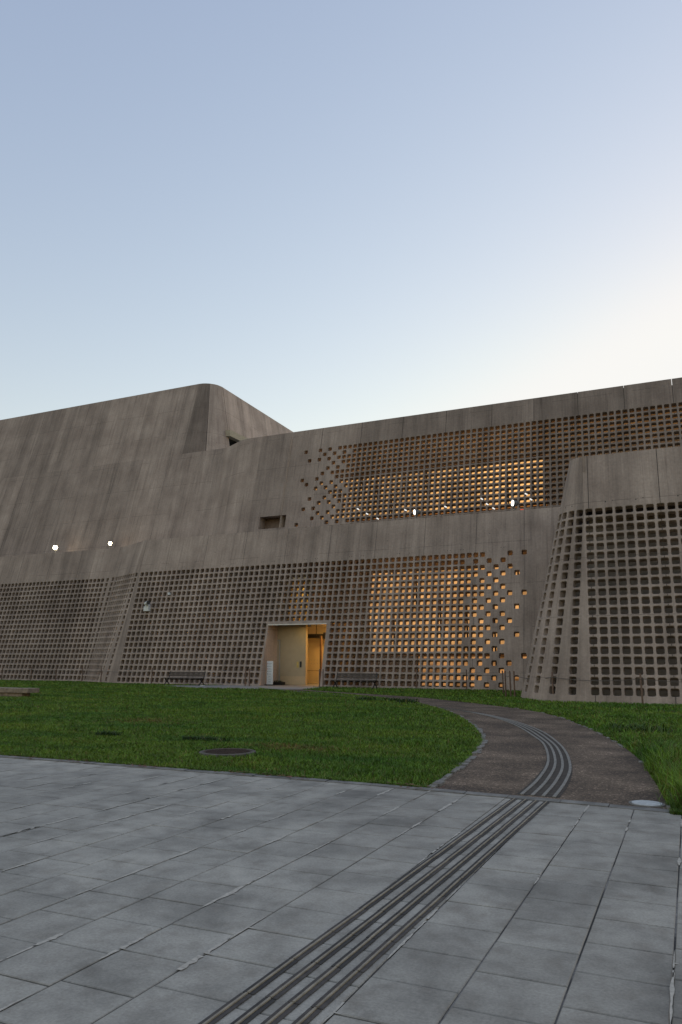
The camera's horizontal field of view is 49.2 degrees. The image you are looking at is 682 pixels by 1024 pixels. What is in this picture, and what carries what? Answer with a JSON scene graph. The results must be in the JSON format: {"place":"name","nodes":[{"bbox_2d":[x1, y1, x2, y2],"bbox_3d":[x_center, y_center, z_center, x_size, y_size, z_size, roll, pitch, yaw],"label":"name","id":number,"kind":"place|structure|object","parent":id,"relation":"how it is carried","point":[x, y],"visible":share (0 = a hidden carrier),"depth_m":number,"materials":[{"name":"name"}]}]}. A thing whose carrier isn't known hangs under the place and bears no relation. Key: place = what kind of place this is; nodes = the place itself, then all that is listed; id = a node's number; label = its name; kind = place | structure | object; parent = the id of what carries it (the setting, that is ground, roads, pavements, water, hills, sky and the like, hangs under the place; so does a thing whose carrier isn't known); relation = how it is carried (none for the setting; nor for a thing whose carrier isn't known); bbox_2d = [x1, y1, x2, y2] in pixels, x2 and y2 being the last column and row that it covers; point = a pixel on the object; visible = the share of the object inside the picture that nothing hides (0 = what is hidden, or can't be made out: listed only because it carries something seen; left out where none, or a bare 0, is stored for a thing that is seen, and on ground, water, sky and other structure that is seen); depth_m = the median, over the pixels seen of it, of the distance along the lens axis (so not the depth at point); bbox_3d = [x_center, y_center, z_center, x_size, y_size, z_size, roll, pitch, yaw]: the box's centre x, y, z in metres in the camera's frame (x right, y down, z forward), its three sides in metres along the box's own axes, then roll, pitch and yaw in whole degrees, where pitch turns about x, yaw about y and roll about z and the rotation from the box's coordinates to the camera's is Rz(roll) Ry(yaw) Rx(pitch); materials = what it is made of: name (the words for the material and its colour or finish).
{"place":"outdoors","nodes":[
{"label":"outdoors","id":0,"kind":"place"},
{"bbox_2d":[165,685,314,688],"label":"pavement","id":1,"kind":"structure","parent":0,"point":[254,687],"depth_m":41.37,"materials":[{"name":"grey concrete"}]},
{"bbox_2d":[265,661,274,684],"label":"directory sign","id":2,"kind":"object","parent":1,"relation":"on","point":[269,680],"visible":1,"depth_m":42.97,"materials":[{"name":"metal"}]},
{"bbox_2d":[0,758,681,1023],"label":"paving","id":3,"kind":"structure","parent":0,"point":[129,895],"depth_m":4.83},
{"bbox_2d":[198,798,516,1023],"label":"tactile bar","id":4,"kind":"object","parent":3,"relation":"on","point":[217,1015],"visible":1,"depth_m":4.22,"materials":[{"name":"rubber"}]},
{"bbox_2d":[230,799,527,1023],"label":"tactile bar","id":5,"kind":"object","parent":3,"relation":"on","point":[254,1011],"visible":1,"depth_m":4.22,"materials":[{"name":"rubber"}]},
{"bbox_2d":[260,800,538,1023],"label":"tactile bar","id":6,"kind":"object","parent":3,"relation":"on","point":[298,998],"visible":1,"depth_m":4.22,"materials":[{"name":"rubber"}]},
{"bbox_2d":[291,801,549,1023],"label":"tactile bar","id":7,"kind":"object","parent":3,"relation":"on","point":[308,1015],"visible":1,"depth_m":4.21,"materials":[{"name":"rubber"}]},
{"bbox_2d":[0,0,681,431],"label":"sky","id":8,"kind":"structure","parent":0,"point":[318,214],"materials":[{"name":"blue"}]},
{"bbox_2d":[0,679,681,814],"bbox_3d":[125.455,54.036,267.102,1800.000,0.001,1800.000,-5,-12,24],"label":"ground","id":9,"kind":"structure","parent":0,"point":[375,721],"depth_m":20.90,"materials":[{"name":"green plant"}]},
{"bbox_2d":[0,687,39,696],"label":"stone bench","id":10,"kind":"object","parent":9,"relation":"on","point":[11,691],"visible":0.93,"depth_m":30.19,"materials":[{"name":"grey stone"}]},
{"bbox_2d":[1,666,152,683],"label":"rope fence","id":11,"kind":"object","parent":9,"relation":"on","point":[82,673],"visible":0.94,"depth_m":49.19,"materials":[{"name":"brown wood"}]},
{"bbox_2d":[94,729,120,736],"bbox_3d":[-4.751,4.499,15.129,0.719,0.159,0.498,-8,-14,36],"label":"weed clump","id":12,"kind":"object","parent":9,"relation":"on","point":[110,733],"visible":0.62,"depth_m":15.12,"materials":[{"name":"green plant"}]},
{"bbox_2d":[164,671,205,685],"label":"park bench","id":13,"kind":"object","parent":9,"relation":"on","point":[198,674],"visible":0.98,"depth_m":43.56,"materials":[{"name":"brown wood"}]},
{"bbox_2d":[181,734,229,741],"bbox_3d":[-2.589,4.340,14.278,1.217,0.142,0.492,-5,-12,24],"label":"weed clump","id":14,"kind":"object","parent":9,"relation":"on","point":[206,738],"visible":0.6,"depth_m":14.26,"materials":[{"name":"green plant"}]},
{"bbox_2d":[199,748,255,757],"bbox_3d":[-1.895,4.021,12.440,0.960,0.060,0.960,-5,-12,24],"label":"manhole cover","id":15,"kind":"object","parent":9,"relation":"on","point":[226,752],"visible":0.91,"depth_m":12.39,"materials":[{"name":"metal"}]},
{"bbox_2d":[244,669,249,685],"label":"rope fence","id":16,"kind":"object","parent":9,"relation":"on","point":[245,677],"visible":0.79,"depth_m":42.05,"materials":[{"name":"grey metal"}]},
{"bbox_2d":[319,669,323,686],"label":"rope fence","id":17,"kind":"object","parent":9,"relation":"on","point":[322,678],"visible":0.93,"depth_m":40.34,"materials":[{"name":"grey metal"}]},
{"bbox_2d":[0,755,669,812],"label":"kerb","id":18,"kind":"structure","parent":9,"relation":"on","point":[563,801],"depth_m":9.19,"materials":[{"name":"concrete"}]},
{"bbox_2d":[11,754,440,788],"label":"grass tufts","id":19,"kind":"object","parent":18,"relation":"on","point":[223,771],"visible":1,"depth_m":10.18,"materials":[{"name":"plant"}]},
{"bbox_2d":[0,377,681,704],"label":"museum building","id":20,"kind":"structure","parent":9,"relation":"on","point":[247,536],"depth_m":45.41,"materials":[{"name":"concrete"}]},
{"bbox_2d":[143,601,150,610],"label":"security camera","id":21,"kind":"object","parent":20,"relation":"attached to","point":[147,606],"visible":1,"depth_m":47.92,"materials":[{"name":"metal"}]},
{"bbox_2d":[225,430,247,445],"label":"window","id":22,"kind":"structure","parent":20,"relation":"in","point":[234,437],"depth_m":60.83,"materials":[{"name":"glass"}]},
{"bbox_2d":[264,518,279,528],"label":"window","id":23,"kind":"structure","parent":20,"relation":"in","point":[274,522],"depth_m":51.00,"materials":[{"name":"brown glass"}]},
{"bbox_2d":[273,680,284,684],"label":"planter","id":24,"kind":"object","parent":20,"relation":"on","point":[279,682],"visible":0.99,"depth_m":43.50,"materials":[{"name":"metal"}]},
{"bbox_2d":[277,640,280,680],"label":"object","id":25,"kind":"structure","parent":20,"relation":"in","point":[279,641],"depth_m":44.42,"materials":[{"name":"metal"}]},
{"bbox_2d":[314,480,339,518],"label":"window","id":26,"kind":"structure","parent":20,"relation":"in","point":[317,480],"depth_m":52.80,"materials":[{"name":"beige"}]},
{"bbox_2d":[340,475,361,517],"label":"window","id":27,"kind":"structure","parent":20,"relation":"in","point":[357,475],"depth_m":52.16,"materials":[{"name":"beige"}]},
{"bbox_2d":[362,473,376,515],"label":"window","id":28,"kind":"structure","parent":20,"relation":"in","point":[374,473],"depth_m":51.58,"materials":[{"name":"beige"}]},
{"bbox_2d":[369,572,393,651],"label":"window","id":29,"kind":"structure","parent":20,"relation":"in","point":[388,623],"depth_m":44.58,"materials":[{"name":"beige"}]},
{"bbox_2d":[377,472,391,514],"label":"window","id":30,"kind":"structure","parent":20,"relation":"in","point":[383,472],"depth_m":51.16,"materials":[{"name":"beige"}]},
{"bbox_2d":[391,470,404,512],"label":"window","id":31,"kind":"structure","parent":20,"relation":"in","point":[404,470],"depth_m":50.72,"materials":[{"name":"beige"}]},
{"bbox_2d":[393,571,415,651],"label":"window","id":32,"kind":"structure","parent":20,"relation":"in","point":[414,616],"depth_m":43.94,"materials":[{"name":"beige"}]},
{"bbox_2d":[405,468,426,511],"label":"window","id":33,"kind":"structure","parent":20,"relation":"in","point":[421,468],"depth_m":50.18,"materials":[{"name":"beige"}]},
{"bbox_2d":[413,509,420,517],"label":"floodlight","id":34,"kind":"object","parent":20,"relation":"on","point":[416,512],"visible":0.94,"depth_m":43.71,"materials":[{"name":"white glass"}]},
{"bbox_2d":[416,569,440,651],"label":"window","id":35,"kind":"structure","parent":20,"relation":"in","point":[429,577],"depth_m":43.34,"materials":[{"name":"beige"}]},
{"bbox_2d":[417,655,439,685],"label":"window","id":36,"kind":"structure","parent":20,"relation":"in","point":[425,656],"depth_m":42.73,"materials":[{"name":"orange glass"}]},
{"bbox_2d":[427,464,456,509],"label":"window","id":37,"kind":"structure","parent":20,"relation":"in","point":[456,464],"depth_m":49.41,"materials":[{"name":"orange glass"}]},
{"bbox_2d":[440,568,467,651],"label":"window","id":38,"kind":"structure","parent":20,"relation":"in","point":[462,569],"depth_m":42.76,"materials":[{"name":"beige"}]},
{"bbox_2d":[443,655,467,686],"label":"window","id":39,"kind":"structure","parent":20,"relation":"in","point":[445,656],"depth_m":42.13,"materials":[{"name":"orange glass"}]},
{"bbox_2d":[457,462,483,507],"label":"window","id":40,"kind":"structure","parent":20,"relation":"in","point":[474,462],"depth_m":48.65,"materials":[{"name":"orange glass"}]},
{"bbox_2d":[467,567,495,650],"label":"window","id":41,"kind":"structure","parent":20,"relation":"in","point":[482,568],"depth_m":42.22,"materials":[{"name":"orange glass"}]},
{"bbox_2d":[471,655,496,686],"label":"window","id":42,"kind":"structure","parent":20,"relation":"in","point":[473,656],"depth_m":41.50,"materials":[{"name":"orange glass"}]},
{"bbox_2d":[483,459,508,505],"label":"window","id":43,"kind":"structure","parent":20,"relation":"in","point":[502,459],"depth_m":48.00,"materials":[{"name":"orange glass"}]},
{"bbox_2d":[494,566,518,650],"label":"window","id":44,"kind":"structure","parent":20,"relation":"in","point":[503,587],"depth_m":41.60,"materials":[{"name":"orange glass"}]},
{"bbox_2d":[496,655,518,687],"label":"window","id":45,"kind":"structure","parent":20,"relation":"in","point":[502,656],"depth_m":40.94,"materials":[{"name":"orange glass"}]},
{"bbox_2d":[511,500,518,509],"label":"floodlight","id":46,"kind":"object","parent":20,"relation":"on","point":[514,503],"visible":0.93,"depth_m":41.35,"materials":[{"name":"white glass"}]},
{"bbox_2d":[508,456,533,503],"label":"window","id":47,"kind":"structure","parent":20,"relation":"in","point":[529,456],"depth_m":47.35,"materials":[{"name":"orange"}]},
{"bbox_2d":[533,455,542,500],"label":"window","id":48,"kind":"structure","parent":20,"relation":"in","point":[539,455],"depth_m":46.87,"materials":[{"name":"orange glass"}]},
{"bbox_2d":[332,672,377,688],"bbox_3d":[0.717,8.825,38.968,2.420,0.819,0.618,-5,-12,24],"label":"park bench","id":49,"kind":"object","parent":9,"relation":"on","point":[364,675],"visible":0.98,"depth_m":39.07,"materials":[{"name":"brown wood"}]},
{"bbox_2d":[355,695,376,700],"bbox_3d":[0.941,7.020,28.093,0.912,0.204,0.917,-5,-12,24],"label":"weed clump","id":50,"kind":"object","parent":9,"relation":"on","point":[367,699],"visible":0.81,"depth_m":27.98,"materials":[{"name":"green plant"}]},
{"bbox_2d":[383,697,399,701],"bbox_3d":[1.956,6.928,27.563,0.840,0.181,0.760,-5,-12,24],"label":"weed clump","id":51,"kind":"object","parent":9,"relation":"on","point":[390,699],"visible":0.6,"depth_m":27.43,"materials":[{"name":"green plant"}]},
{"bbox_2d":[395,698,419,703],"bbox_3d":[2.397,6.688,26.436,1.067,0.218,1.006,-5,-12,24],"label":"weed clump","id":52,"kind":"object","parent":9,"relation":"on","point":[407,700],"visible":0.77,"depth_m":26.30,"materials":[{"name":"green plant"}]},
{"bbox_2d":[416,669,503,692],"bbox_3d":[6.048,8.204,36.086,1.276,1.100,5.697,8,-14,-37],"label":"rope fence","id":53,"kind":"object","parent":9,"relation":"on","point":[466,673],"visible":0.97,"depth_m":36.78,"materials":[{"name":"brown wood"}]},
{"bbox_2d":[320,692,670,808],"bbox_3d":[2.845,5.795,21.471,5.967,0.058,27.952,1,-11,-5],"label":"stone edging","id":54,"kind":"object","parent":9,"relation":"on","point":[441,781],"visible":0.59,"depth_m":11.63,"materials":[{"name":"grey stone"}]},
{"bbox_2d":[504,671,511,696],"bbox_3d":[6.890,7.138,30.757,0.076,1.140,0.310,10,-15,-41],"label":"rope fence","id":55,"kind":"object","parent":9,"relation":"on","point":[505,676],"visible":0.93,"depth_m":30.74,"materials":[{"name":"grey metal"}]},
{"bbox_2d":[513,671,676,703],"bbox_3d":[9.674,6.359,26.792,1.266,1.140,8.862,11,-15,-43],"label":"rope fence","id":56,"kind":"object","parent":9,"relation":"on","point":[552,677],"visible":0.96,"depth_m":26.65,"materials":[{"name":"grey metal"}]},
{"bbox_2d":[558,711,681,808],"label":"tall grass","id":57,"kind":"structure","parent":9,"relation":"on","point":[669,764],"depth_m":10.91,"materials":[{"name":"green plant"}]},
{"bbox_2d":[606,720,676,734],"bbox_3d":[6.350,4.564,15.789,1.643,0.284,1.458,-5,-12,24],"label":"weed clump","id":58,"kind":"object","parent":9,"relation":"on","point":[647,728],"visible":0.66,"depth_m":15.67,"materials":[{"name":"green plant"}]},
{"bbox_2d":[284,689,667,808],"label":"path","id":59,"kind":"structure","parent":0,"point":[510,759],"depth_m":11.39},
{"bbox_2d":[299,691,549,794],"bbox_3d":[1.504,6.110,23.108,4.025,0.009,29.321,2,-11,-10],"label":"tactile bar","id":60,"kind":"object","parent":59,"relation":"on","point":[539,776],"visible":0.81,"depth_m":11.76,"materials":[{"name":"grey stone"}]},
{"bbox_2d":[284,690,571,796],"bbox_3d":[1.685,6.059,22.850,3.964,0.009,29.160,2,-11,-10],"label":"tactile bar","id":61,"kind":"object","parent":59,"relation":"on","point":[558,791],"visible":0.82,"depth_m":11.65,"materials":[{"name":"grey metal"}]},
{"bbox_2d":[321,693,563,795],"bbox_3d":[1.625,6.076,22.936,3.986,0.009,29.214,2,-11,-10],"label":"tactile bar","id":62,"kind":"object","parent":59,"relation":"on","point":[545,793],"visible":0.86,"depth_m":11.41,"materials":[{"name":"grey metal"}]},
{"bbox_2d":[383,699,556,795],"bbox_3d":[1.565,6.093,23.023,4.006,0.009,29.267,2,-11,-10],"label":"tactile bar","id":63,"kind":"object","parent":59,"relation":"on","point":[547,778],"visible":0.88,"depth_m":11.30,"materials":[{"name":"grey metal"}]},
{"bbox_2d":[502,719,572,797],"bbox_3d":[1.577,6.096,23.018,4.157,0.001,29.628,2,-11,-10],"label":"tactile base","id":64,"kind":"object","parent":59,"relation":"on","point":[546,786],"visible":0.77,"depth_m":10.18,"materials":[{"name":"grey concrete"}]},
{"bbox_2d":[629,800,664,806],"bbox_3d":[3.318,3.170,8.075,0.380,0.030,0.380,-5,-12,24],"label":"access cover","id":65,"kind":"object","parent":59,"relation":"on","point":[645,803],"visible":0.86,"depth_m":8.04,"materials":[{"name":"metal"}]}
]}

